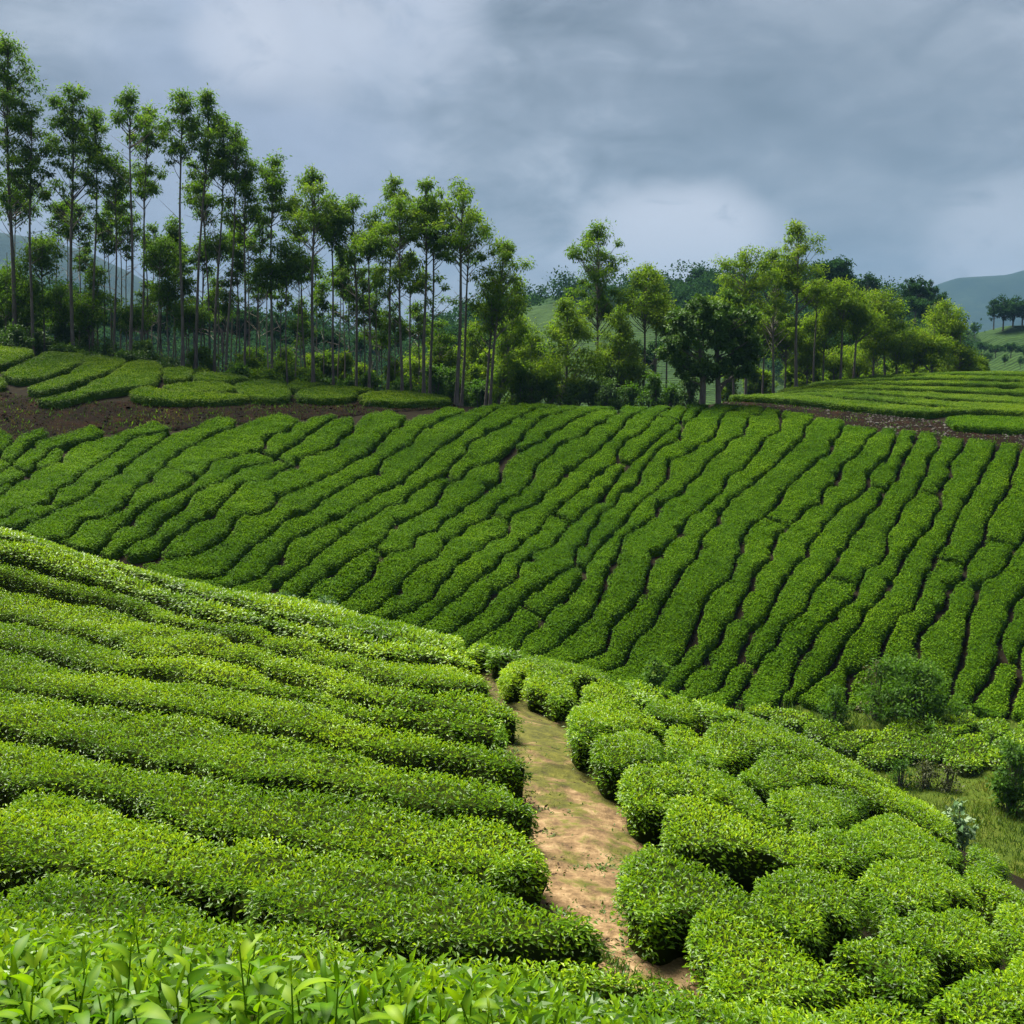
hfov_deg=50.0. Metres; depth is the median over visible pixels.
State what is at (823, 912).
tea bush
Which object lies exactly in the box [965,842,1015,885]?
tea bush
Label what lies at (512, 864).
tea hedge
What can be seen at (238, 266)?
young tree
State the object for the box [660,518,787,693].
tea hedge
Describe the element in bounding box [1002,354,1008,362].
tree
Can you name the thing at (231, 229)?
young tree
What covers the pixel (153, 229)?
young tree
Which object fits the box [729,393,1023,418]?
tea hedge
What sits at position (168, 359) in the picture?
bush
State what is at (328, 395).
tea hedge
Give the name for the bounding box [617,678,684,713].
tea bush
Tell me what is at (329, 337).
tree
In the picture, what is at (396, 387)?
bush
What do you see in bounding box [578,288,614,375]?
light tree
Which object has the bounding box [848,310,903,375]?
light tree
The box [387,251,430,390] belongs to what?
slender tree
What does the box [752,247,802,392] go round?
light tree
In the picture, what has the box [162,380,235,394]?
tea hedge
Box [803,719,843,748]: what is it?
tea bush
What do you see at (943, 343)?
light tree
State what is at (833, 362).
light tree
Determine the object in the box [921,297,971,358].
light tree
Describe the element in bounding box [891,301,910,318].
tree
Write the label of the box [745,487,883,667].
tea hedge
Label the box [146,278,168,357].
young tree
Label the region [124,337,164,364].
bush
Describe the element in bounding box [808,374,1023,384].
tea hedge
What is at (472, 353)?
light tree
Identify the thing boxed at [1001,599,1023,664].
tea hedge
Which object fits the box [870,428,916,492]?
tea hedge
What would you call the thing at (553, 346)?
tree
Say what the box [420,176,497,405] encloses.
slender tree
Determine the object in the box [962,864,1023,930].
tea bush
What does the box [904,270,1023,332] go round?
mountain
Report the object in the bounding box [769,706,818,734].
tea bush
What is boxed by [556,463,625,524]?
tea hedge
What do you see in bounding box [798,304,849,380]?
light tree
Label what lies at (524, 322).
light tree
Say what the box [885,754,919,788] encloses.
dry weed
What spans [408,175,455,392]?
slender tree
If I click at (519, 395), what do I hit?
bush
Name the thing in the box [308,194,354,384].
slender tree
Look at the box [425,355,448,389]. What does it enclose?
bush
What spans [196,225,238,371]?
young tree
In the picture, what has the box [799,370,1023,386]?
tea hedge
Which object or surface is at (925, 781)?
dry weed
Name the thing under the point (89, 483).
tea hedge
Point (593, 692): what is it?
tea bush
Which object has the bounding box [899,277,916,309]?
tree
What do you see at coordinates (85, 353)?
bush
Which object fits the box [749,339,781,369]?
tree
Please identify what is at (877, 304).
light tree
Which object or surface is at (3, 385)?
tea hedge
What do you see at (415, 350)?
light tree
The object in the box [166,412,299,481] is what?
tea hedge
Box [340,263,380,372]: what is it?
young tree
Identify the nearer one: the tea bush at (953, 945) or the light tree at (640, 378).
the tea bush at (953, 945)
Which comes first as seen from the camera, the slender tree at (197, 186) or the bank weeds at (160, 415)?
the bank weeds at (160, 415)
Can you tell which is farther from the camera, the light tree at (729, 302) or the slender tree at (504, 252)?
the light tree at (729, 302)
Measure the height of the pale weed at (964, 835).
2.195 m
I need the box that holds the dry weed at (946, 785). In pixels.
[934,763,964,792]
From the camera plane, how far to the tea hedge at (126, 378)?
70.23 m
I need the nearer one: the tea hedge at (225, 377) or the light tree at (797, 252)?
the tea hedge at (225, 377)
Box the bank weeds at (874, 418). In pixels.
[722,401,1021,450]
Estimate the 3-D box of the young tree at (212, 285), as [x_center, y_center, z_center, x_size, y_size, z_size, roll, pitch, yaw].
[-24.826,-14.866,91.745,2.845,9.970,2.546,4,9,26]
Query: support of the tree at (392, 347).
on the ground at (410, 416)
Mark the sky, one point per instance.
(893, 130)
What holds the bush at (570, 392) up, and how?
on the ground at (410, 416)
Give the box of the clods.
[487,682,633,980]
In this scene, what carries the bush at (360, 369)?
on the ground at (410, 416)
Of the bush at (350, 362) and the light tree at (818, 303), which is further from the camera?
the light tree at (818, 303)
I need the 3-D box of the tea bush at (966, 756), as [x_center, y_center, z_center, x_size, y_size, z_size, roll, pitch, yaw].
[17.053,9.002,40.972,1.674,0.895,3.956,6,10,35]
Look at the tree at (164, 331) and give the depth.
144.93 m
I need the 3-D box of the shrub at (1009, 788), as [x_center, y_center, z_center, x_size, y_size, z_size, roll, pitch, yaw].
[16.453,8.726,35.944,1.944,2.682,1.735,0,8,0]
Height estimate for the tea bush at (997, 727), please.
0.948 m
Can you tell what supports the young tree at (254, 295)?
on the ground at (410, 416)
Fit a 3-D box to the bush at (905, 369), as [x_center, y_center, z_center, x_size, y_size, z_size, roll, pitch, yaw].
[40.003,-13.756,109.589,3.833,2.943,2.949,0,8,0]
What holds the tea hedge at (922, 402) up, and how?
on the earth bank at (861, 421)
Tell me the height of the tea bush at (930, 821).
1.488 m
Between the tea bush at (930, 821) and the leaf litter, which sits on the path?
the leaf litter
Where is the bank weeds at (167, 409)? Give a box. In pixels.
[0,392,456,438]
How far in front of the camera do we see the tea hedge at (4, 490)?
53.52 m
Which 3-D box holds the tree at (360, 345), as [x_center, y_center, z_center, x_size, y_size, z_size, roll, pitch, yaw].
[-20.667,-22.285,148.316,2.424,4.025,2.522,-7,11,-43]
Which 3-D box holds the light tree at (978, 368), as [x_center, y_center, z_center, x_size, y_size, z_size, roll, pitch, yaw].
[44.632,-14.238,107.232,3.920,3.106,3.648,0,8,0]
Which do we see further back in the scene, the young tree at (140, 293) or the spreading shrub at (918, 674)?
the young tree at (140, 293)
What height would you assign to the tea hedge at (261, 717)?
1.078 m
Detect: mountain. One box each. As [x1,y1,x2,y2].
[0,233,269,320]
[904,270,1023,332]
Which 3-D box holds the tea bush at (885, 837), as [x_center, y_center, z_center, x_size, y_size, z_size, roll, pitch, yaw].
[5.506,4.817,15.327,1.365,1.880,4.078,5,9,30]
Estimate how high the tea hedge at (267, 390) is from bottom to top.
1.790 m
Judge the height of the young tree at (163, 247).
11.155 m
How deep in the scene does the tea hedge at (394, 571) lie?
59.06 m
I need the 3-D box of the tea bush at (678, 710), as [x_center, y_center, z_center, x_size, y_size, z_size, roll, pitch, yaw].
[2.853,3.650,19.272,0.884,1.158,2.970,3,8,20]
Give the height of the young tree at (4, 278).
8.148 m
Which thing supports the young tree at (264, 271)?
on the ground at (410, 416)
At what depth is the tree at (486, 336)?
125.44 m
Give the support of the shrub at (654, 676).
on the ground at (410, 416)
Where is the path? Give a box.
[478,669,703,1002]
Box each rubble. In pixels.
[0,392,455,437]
[724,402,1023,445]
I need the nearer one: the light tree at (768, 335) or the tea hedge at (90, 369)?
the tea hedge at (90, 369)
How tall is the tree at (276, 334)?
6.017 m
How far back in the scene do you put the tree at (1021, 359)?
259.42 m
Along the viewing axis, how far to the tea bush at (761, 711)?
45.04 m
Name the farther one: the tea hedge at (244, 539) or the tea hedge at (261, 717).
the tea hedge at (244, 539)
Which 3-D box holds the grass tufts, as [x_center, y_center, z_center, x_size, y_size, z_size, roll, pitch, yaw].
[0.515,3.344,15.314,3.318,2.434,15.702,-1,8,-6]
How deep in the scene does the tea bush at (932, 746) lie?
41.33 m
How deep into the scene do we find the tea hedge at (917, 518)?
52.83 m
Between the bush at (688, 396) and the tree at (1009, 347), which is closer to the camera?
the bush at (688, 396)
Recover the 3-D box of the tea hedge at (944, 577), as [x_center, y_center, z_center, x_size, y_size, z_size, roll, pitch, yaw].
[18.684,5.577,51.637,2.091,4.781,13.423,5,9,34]
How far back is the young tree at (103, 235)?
86.70 m
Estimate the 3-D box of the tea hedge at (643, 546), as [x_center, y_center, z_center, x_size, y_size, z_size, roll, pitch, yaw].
[9.251,0.136,60.765,3.214,10.534,37.739,4,9,29]
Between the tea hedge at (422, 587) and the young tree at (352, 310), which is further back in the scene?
the young tree at (352, 310)
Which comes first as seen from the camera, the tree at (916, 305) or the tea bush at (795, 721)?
the tea bush at (795, 721)
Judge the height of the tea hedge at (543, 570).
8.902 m
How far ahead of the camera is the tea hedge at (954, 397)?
85.78 m
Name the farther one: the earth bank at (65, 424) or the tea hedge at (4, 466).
the earth bank at (65, 424)
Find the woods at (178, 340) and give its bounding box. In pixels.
[21,274,507,389]
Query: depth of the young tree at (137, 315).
85.30 m
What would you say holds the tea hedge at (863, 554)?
on the ground at (410, 416)
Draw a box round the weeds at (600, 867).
[481,668,700,997]
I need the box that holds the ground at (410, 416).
[0,356,1023,1023]
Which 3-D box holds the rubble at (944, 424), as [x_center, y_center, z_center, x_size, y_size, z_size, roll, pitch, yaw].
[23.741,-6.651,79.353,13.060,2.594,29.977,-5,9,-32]
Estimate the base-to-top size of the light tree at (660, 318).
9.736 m
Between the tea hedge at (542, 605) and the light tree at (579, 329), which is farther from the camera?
the light tree at (579, 329)
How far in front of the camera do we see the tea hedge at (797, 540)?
56.01 m
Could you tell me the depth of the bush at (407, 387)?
85.80 m
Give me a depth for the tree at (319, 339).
147.27 m
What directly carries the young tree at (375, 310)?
on the ground at (410, 416)
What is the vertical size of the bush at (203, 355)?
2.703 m
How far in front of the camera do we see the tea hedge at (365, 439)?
58.70 m
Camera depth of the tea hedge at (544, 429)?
72.26 m
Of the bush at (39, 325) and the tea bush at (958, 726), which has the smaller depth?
the tea bush at (958, 726)
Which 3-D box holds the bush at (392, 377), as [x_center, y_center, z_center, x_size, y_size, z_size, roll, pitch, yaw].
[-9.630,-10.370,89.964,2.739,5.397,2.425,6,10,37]
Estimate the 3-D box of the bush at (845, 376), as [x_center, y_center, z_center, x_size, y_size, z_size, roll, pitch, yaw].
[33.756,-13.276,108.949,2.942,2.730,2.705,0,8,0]
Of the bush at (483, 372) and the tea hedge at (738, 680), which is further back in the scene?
the bush at (483, 372)
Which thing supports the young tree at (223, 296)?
on the ground at (410, 416)
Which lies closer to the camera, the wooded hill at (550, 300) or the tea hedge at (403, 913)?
the tea hedge at (403, 913)
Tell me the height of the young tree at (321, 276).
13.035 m
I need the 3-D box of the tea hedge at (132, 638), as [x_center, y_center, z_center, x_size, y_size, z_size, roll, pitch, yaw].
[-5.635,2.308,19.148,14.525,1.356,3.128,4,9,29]
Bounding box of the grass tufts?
[473,667,700,1009]
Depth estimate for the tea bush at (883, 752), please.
42.20 m
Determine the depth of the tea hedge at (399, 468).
59.40 m
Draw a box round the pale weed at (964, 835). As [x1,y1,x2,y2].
[940,797,979,851]
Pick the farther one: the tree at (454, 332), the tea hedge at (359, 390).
the tree at (454, 332)
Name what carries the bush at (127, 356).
on the ground at (410, 416)
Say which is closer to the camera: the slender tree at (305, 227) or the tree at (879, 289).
the slender tree at (305, 227)
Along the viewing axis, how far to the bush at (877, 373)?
109.19 m
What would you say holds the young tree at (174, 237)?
on the ground at (410, 416)
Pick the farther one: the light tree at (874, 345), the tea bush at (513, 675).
the light tree at (874, 345)
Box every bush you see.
[0,312,29,342]
[0,319,35,351]
[0,899,833,1023]
[20,312,53,342]
[28,327,57,355]
[40,323,91,352]
[46,341,80,352]
[65,348,100,356]
[66,320,102,350]
[87,337,126,356]
[114,348,150,361]
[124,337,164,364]
[155,358,176,369]
[158,352,186,366]
[185,345,222,372]
[191,365,209,373]
[221,360,252,376]
[230,349,264,377]
[236,345,269,371]
[244,364,286,382]
[263,357,296,383]
[273,344,302,380]
[293,365,325,383]
[298,352,331,378]
[298,371,318,381]
[315,351,341,382]
[319,374,344,386]
[324,350,359,385]
[337,372,359,386]
[352,362,382,388]
[358,370,385,391]
[380,354,407,390]
[390,377,406,389]
[393,371,419,391]
[404,357,428,392]
[417,362,450,395]
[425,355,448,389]
[435,365,474,406]
[441,349,467,393]
[444,635,466,657]
[459,378,498,406]
[462,642,502,673]
[466,360,484,406]
[476,374,510,404]
[477,348,496,395]
[483,645,557,679]
[495,654,613,704]
[501,358,527,404]
[505,363,541,405]
[517,369,545,404]
[518,667,577,721]
[537,371,562,405]
[559,382,589,405]
[562,697,665,770]
[576,378,602,406]
[579,679,635,710]
[585,728,666,800]
[594,376,629,412]
[609,842,796,965]
[612,380,642,412]
[614,760,720,845]
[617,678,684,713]
[634,371,668,407]
[639,997,929,1023]
[643,694,699,746]
[650,380,684,409]
[658,793,820,892]
[662,723,715,770]
[666,749,726,787]
[674,376,699,405]
[682,901,873,1022]
[690,698,739,734]
[702,719,776,781]
[707,768,787,835]
[715,365,740,401]
[728,708,929,805]
[736,746,822,813]
[741,363,761,395]
[743,702,772,721]
[750,864,867,970]
[752,367,777,393]
[766,783,870,837]
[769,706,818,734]
[778,366,809,387]
[791,826,877,891]
[800,366,822,384]
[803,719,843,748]
[807,760,924,820]
[821,370,843,380]
[827,729,882,758]
[827,936,941,1022]
[842,372,863,378]
[848,812,964,877]
[854,856,979,944]
[857,710,940,772]
[860,366,882,376]
[876,905,1007,1004]
[879,360,906,375]
[895,797,957,851]
[899,363,921,373]
[901,728,953,767]
[922,359,944,372]
[923,946,1023,1023]
[932,712,978,740]
[942,732,990,777]
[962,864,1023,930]
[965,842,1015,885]
[977,356,990,370]
[977,717,1011,745]
[985,726,1023,776]
[990,899,1023,972]
[1017,719,1023,728]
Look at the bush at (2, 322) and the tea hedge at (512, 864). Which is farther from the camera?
the bush at (2, 322)
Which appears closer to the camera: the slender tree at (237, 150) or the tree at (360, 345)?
the slender tree at (237, 150)
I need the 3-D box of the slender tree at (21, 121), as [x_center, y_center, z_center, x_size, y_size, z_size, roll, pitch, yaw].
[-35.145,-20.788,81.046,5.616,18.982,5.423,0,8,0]
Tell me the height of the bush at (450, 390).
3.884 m
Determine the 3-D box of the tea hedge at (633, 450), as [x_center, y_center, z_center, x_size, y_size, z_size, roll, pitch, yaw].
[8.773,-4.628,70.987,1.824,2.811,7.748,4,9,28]
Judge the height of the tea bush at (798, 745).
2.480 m
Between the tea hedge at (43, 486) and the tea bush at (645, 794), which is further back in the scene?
the tea hedge at (43, 486)
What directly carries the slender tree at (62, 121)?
on the ground at (410, 416)
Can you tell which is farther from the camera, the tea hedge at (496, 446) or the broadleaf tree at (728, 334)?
the broadleaf tree at (728, 334)
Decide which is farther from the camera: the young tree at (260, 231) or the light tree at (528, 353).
the light tree at (528, 353)
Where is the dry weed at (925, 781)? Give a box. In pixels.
[913,758,941,788]
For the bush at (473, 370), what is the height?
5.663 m
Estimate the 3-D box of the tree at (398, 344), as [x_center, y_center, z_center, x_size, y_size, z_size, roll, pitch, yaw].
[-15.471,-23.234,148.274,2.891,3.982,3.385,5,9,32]
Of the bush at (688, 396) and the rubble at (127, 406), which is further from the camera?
the bush at (688, 396)
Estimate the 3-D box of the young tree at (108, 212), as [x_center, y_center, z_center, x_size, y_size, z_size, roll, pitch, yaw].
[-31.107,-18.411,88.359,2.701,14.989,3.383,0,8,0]
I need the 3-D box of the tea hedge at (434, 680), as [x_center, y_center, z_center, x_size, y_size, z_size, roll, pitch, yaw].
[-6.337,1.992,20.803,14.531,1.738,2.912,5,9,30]
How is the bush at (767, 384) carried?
on the ground at (410, 416)
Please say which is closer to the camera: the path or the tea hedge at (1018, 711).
the path
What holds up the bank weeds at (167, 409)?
on the earth bank at (65, 424)
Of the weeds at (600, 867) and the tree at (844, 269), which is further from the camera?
the tree at (844, 269)
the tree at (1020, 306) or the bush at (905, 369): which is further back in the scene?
the tree at (1020, 306)
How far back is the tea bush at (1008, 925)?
11.96 m
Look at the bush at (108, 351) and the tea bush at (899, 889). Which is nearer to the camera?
the tea bush at (899, 889)
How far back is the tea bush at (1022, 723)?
44.64 m
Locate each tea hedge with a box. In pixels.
[0,344,34,371]
[0,351,84,386]
[0,378,7,391]
[0,420,170,520]
[0,428,49,466]
[0,429,13,455]
[0,432,165,533]
[0,460,10,473]
[0,467,24,488]
[0,483,9,496]
[0,526,466,658]
[0,538,480,676]
[0,562,492,702]
[0,587,524,743]
[0,621,512,758]
[0,649,534,803]
[0,689,543,847]
[0,740,552,913]
[0,788,609,979]
[0,870,688,1011]
[13,424,105,476]
[22,416,236,545]
[26,355,125,397]
[36,359,162,408]
[37,448,63,471]
[61,468,192,554]
[100,452,272,560]
[123,460,286,563]
[129,385,249,407]
[142,406,463,582]
[160,365,194,384]
[161,409,407,562]
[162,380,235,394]
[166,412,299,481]
[191,403,510,590]
[192,371,250,386]
[231,402,556,595]
[234,378,291,404]
[263,413,337,460]
[275,478,453,599]
[280,416,354,469]
[288,381,321,394]
[294,385,357,405]
[297,548,379,605]
[339,408,617,614]
[342,385,373,396]
[358,389,450,407]
[366,515,509,623]
[378,462,499,558]
[396,405,670,629]
[421,515,570,634]
[449,418,534,483]
[452,424,682,648]
[465,606,540,656]
[496,405,647,523]
[515,404,763,657]
[516,406,613,453]
[522,405,578,425]
[524,566,582,620]
[539,407,779,664]
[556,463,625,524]
[576,403,744,571]
[579,410,814,673]
[606,417,844,699]
[619,417,678,465]
[659,404,686,423]
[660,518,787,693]
[673,427,896,703]
[682,403,708,426]
[696,662,752,710]
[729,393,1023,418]
[735,576,855,711]
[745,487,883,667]
[766,388,1023,404]
[767,424,877,527]
[770,391,1023,410]
[778,380,1023,392]
[778,384,1023,397]
[782,491,939,707]
[797,438,997,715]
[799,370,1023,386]
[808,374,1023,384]
[829,431,937,588]
[848,560,963,715]
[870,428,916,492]
[898,540,1013,711]
[920,435,963,497]
[937,441,1020,568]
[945,414,1023,434]
[945,542,1023,712]
[969,663,1018,718]
[986,447,1023,549]
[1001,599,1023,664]
[1011,649,1023,722]
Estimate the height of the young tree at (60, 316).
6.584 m
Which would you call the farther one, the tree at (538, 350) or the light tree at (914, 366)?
the tree at (538, 350)
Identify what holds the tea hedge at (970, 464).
on the ground at (410, 416)
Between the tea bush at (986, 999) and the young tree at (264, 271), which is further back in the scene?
the young tree at (264, 271)
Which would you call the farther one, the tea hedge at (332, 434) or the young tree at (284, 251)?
the young tree at (284, 251)
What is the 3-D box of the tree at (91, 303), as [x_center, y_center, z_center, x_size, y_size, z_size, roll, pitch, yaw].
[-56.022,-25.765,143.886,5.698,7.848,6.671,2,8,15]
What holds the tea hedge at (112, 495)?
on the ground at (410, 416)
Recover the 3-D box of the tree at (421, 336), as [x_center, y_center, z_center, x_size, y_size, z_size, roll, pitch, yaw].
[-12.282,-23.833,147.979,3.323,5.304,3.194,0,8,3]
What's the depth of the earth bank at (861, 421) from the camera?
74.49 m
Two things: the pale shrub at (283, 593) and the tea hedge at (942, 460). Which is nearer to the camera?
the pale shrub at (283, 593)
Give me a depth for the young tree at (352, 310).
89.50 m
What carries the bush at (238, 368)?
on the ground at (410, 416)
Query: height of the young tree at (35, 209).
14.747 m
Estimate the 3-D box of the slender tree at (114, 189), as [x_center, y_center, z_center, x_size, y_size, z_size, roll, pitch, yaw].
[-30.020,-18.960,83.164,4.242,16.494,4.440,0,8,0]
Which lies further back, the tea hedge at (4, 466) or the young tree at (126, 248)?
the young tree at (126, 248)
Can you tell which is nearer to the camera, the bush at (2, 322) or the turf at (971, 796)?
the turf at (971, 796)
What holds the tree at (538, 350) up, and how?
on the ground at (410, 416)
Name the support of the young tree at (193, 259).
on the ground at (410, 416)
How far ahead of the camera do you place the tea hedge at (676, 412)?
75.45 m
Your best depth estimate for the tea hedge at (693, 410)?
76.04 m
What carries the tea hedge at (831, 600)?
on the ground at (410, 416)
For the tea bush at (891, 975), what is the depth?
8.70 m
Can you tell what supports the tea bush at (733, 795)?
on the ground at (410, 416)
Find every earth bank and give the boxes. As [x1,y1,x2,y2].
[0,392,453,442]
[723,401,1023,450]
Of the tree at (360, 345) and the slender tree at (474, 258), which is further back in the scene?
the tree at (360, 345)
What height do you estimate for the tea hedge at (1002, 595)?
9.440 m
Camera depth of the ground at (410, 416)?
53.65 m
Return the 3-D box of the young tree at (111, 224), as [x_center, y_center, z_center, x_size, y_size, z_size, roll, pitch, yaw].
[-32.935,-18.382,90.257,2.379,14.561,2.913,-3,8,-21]
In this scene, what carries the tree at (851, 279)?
on the ground at (410, 416)
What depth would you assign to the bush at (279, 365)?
84.94 m
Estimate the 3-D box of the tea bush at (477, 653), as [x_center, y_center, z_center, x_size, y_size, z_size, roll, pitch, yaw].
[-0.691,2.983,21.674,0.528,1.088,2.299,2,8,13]
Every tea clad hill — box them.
[484,304,786,411]
[977,325,1023,371]
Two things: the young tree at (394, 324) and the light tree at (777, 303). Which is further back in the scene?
the light tree at (777, 303)
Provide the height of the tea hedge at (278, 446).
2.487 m
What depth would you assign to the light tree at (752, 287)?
93.36 m
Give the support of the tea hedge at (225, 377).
on the ground at (410, 416)
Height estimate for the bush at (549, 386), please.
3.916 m
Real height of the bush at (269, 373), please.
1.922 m
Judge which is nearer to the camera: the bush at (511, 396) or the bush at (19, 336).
the bush at (19, 336)
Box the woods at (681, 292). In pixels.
[380,251,984,379]
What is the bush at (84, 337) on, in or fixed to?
on the ground at (410, 416)
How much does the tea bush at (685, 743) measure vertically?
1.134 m
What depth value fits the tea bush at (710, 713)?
20.05 m
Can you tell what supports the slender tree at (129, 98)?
on the ground at (410, 416)
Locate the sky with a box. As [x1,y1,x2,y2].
[0,0,1023,338]
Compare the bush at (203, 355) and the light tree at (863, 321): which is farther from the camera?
the light tree at (863, 321)
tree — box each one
[0,30,47,329]
[0,95,62,354]
[0,175,43,321]
[0,251,39,328]
[0,275,59,339]
[15,228,66,351]
[34,81,123,345]
[35,280,81,331]
[36,283,81,336]
[37,198,69,340]
[52,199,82,324]
[57,203,94,348]
[65,288,107,351]
[69,109,113,353]
[72,245,100,333]
[76,263,124,347]
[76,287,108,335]
[79,149,146,356]
[91,213,120,352]
[97,197,118,344]
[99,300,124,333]
[102,192,139,349]
[103,216,142,349]
[105,83,168,359]
[106,298,155,343]
[117,307,166,340]
[124,99,173,348]
[124,280,157,339]
[129,163,160,343]
[136,231,188,355]
[137,221,159,347]
[139,237,182,357]
[145,267,190,355]
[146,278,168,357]
[150,301,178,350]
[156,86,204,366]
[162,214,185,358]
[163,224,192,359]
[165,298,211,366]
[166,259,196,361]
[170,239,196,299]
[177,172,233,357]
[182,83,230,368]
[186,236,217,345]
[186,294,204,348]
[190,193,220,365]
[192,303,248,353]
[195,109,248,372]
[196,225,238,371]
[200,275,224,347]
[203,277,243,371]
[205,121,263,372]
[208,166,270,375]
[222,243,250,356]
[223,221,243,362]
[225,219,248,362]
[229,303,265,346]
[234,231,266,359]
[239,268,276,368]
[243,253,291,368]
[246,223,277,357]
[249,148,293,368]
[261,310,287,354]
[266,231,311,385]
[268,280,295,360]
[277,164,351,381]
[278,199,317,370]
[281,321,324,359]
[286,250,325,379]
[286,296,319,366]
[300,255,331,351]
[306,277,334,377]
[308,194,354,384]
[321,326,345,351]
[325,244,352,381]
[326,253,359,379]
[328,193,388,386]
[328,283,367,372]
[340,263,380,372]
[346,226,395,388]
[351,293,386,371]
[351,333,367,361]
[358,308,395,390]
[359,263,397,379]
[365,334,393,360]
[367,171,421,389]
[371,192,427,391]
[376,298,408,380]
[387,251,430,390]
[391,327,405,354]
[396,299,431,390]
[399,342,426,384]
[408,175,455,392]
[408,191,458,393]
[411,322,430,348]
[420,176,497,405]
[425,318,457,375]
[425,328,462,355]
[425,335,449,386]
[443,203,501,405]
[447,340,469,370]
[452,317,496,393]
[466,273,518,405]
[467,235,537,404]
[472,333,499,365]
[484,272,533,404]
[495,308,536,365]
[505,321,550,396]
[525,293,609,405]
[532,334,544,361]
[538,341,559,372]
[562,216,634,383]
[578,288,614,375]
[584,304,649,392]
[611,261,676,400]
[611,333,642,357]
[616,338,655,395]
[637,292,675,375]
[637,337,666,371]
[645,299,685,388]
[653,287,767,404]
[685,338,707,358]
[686,266,713,281]
[707,284,754,394]
[708,244,792,394]
[743,297,792,393]
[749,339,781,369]
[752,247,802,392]
[760,316,819,387]
[769,339,806,360]
[775,218,831,386]
[780,335,834,384]
[790,276,836,381]
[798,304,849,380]
[805,257,852,285]
[817,274,870,378]
[819,344,853,379]
[822,254,856,284]
[828,333,860,359]
[836,289,888,377]
[836,345,882,377]
[844,270,855,296]
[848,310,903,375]
[852,271,880,300]
[864,283,912,374]
[868,279,881,294]
[877,318,923,373]
[886,325,938,372]
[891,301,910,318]
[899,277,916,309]
[899,296,932,322]
[906,274,932,299]
[908,322,954,372]
[916,306,941,329]
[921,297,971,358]
[924,279,939,306]
[929,291,947,305]
[934,336,986,371]
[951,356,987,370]
[970,321,980,337]
[972,341,991,354]
[984,352,993,359]
[985,298,1003,329]
[988,344,1003,357]
[990,294,1019,330]
[1000,295,1023,326]
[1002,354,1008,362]
[1003,342,1020,357]
[1008,299,1023,325]
[1017,356,1023,366]
[1018,344,1023,354]
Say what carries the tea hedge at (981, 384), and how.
on the ground at (410, 416)
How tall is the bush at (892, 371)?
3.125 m
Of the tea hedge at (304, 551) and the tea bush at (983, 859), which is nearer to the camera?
the tea bush at (983, 859)
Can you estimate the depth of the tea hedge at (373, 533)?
54.03 m
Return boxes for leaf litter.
[479,673,615,979]
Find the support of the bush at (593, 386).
on the ground at (410, 416)
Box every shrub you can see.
[273,590,295,598]
[316,594,344,610]
[637,651,677,691]
[816,684,855,728]
[853,652,969,732]
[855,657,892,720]
[984,736,1023,818]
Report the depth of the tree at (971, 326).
285.95 m
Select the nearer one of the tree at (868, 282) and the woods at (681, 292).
the tree at (868, 282)
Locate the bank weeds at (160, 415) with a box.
[0,389,454,437]
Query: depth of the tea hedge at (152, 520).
52.57 m
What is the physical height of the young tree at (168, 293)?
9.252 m
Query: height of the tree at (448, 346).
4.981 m
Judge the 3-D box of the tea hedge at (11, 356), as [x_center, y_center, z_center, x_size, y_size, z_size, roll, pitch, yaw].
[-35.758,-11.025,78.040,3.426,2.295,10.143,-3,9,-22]
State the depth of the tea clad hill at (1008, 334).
279.92 m
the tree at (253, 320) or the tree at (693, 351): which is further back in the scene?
the tree at (253, 320)
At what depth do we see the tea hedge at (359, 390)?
78.11 m
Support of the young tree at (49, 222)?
on the ground at (410, 416)
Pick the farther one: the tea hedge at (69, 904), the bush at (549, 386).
the bush at (549, 386)
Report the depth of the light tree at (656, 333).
89.76 m
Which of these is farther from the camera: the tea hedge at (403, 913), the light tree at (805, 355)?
the light tree at (805, 355)
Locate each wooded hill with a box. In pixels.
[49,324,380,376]
[380,277,997,379]
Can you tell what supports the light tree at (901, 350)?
on the ground at (410, 416)
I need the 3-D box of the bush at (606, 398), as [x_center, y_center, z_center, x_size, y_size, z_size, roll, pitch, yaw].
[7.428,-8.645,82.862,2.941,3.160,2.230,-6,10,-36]
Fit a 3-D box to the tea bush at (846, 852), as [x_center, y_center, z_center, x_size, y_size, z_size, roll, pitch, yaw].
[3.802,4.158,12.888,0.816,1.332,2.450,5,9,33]
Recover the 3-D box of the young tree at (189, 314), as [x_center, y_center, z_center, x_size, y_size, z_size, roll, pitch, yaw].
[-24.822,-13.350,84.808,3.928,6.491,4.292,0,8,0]
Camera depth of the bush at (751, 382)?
111.16 m
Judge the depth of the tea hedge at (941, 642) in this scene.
52.33 m
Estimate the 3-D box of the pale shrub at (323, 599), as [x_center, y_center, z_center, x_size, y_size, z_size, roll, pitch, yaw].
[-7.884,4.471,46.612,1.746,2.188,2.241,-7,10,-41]
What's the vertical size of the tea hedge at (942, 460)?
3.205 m
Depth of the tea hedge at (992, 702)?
47.09 m
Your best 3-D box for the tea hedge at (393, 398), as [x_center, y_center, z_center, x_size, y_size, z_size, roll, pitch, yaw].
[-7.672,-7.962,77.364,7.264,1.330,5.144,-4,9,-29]
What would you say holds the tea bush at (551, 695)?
on the ground at (410, 416)
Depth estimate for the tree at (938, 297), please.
200.84 m
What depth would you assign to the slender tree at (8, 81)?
80.55 m
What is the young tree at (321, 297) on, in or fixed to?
on the ground at (410, 416)

